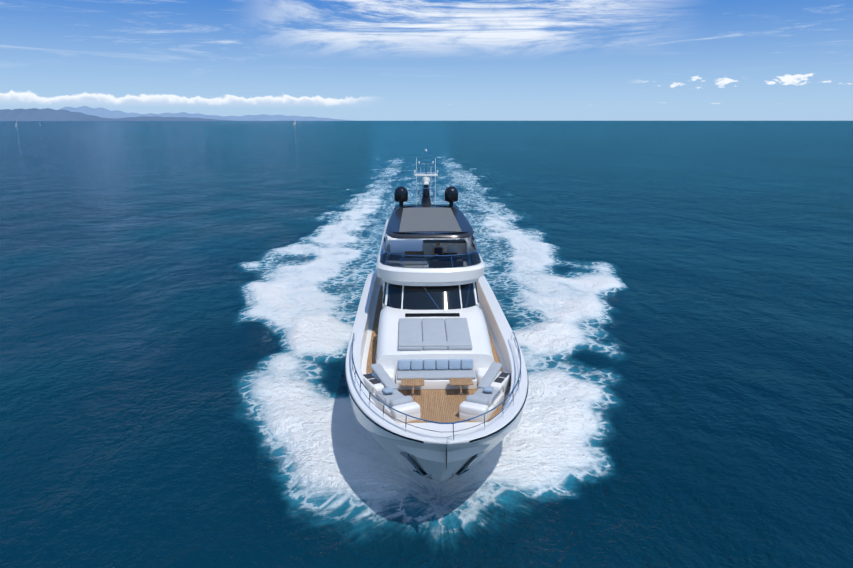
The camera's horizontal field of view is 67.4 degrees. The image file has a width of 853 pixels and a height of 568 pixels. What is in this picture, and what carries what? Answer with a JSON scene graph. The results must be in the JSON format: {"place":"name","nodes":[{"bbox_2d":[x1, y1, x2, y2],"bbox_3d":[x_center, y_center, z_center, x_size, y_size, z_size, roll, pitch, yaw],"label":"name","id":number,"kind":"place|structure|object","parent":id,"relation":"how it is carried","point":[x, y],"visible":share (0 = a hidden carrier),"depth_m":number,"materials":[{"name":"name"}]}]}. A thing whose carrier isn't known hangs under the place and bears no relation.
{"place":"outdoors","nodes":[
{"label":"outdoors","id":0,"kind":"place"},
{"bbox_2d":[0,108,231,120],"bbox_3d":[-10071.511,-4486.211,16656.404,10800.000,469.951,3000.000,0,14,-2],"label":"coast hills","id":1,"kind":"structure","parent":0,"point":[36,114],"depth_m":15715.99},
{"bbox_2d":[61,106,356,120],"bbox_3d":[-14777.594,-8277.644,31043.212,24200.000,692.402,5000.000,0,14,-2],"label":"distant mountains","id":2,"kind":"structure","parent":0,"point":[100,112],"depth_m":29631.49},
{"bbox_2d":[0,121,852,567],"bbox_3d":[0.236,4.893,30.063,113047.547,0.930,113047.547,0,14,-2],"label":"sea","id":3,"kind":"structure","parent":0,"point":[178,305],"depth_m":37.17,"materials":[{"name":"liquid"}]},
{"bbox_2d":[345,149,528,481],"bbox_3d":[0.154,-0.330,31.824,7.257,11.990,30.000,0,14,-2],"label":"yacht","id":4,"kind":"object","parent":3,"relation":"on","point":[436,376],"visible":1,"depth_m":25.39,"materials":[{"name":"white plastic"}]},
{"bbox_2d":[0,0,852,120],"label":"sky","id":5,"kind":"structure","parent":0,"point":[359,60],"materials":[{"name":"blue"}]}
]}

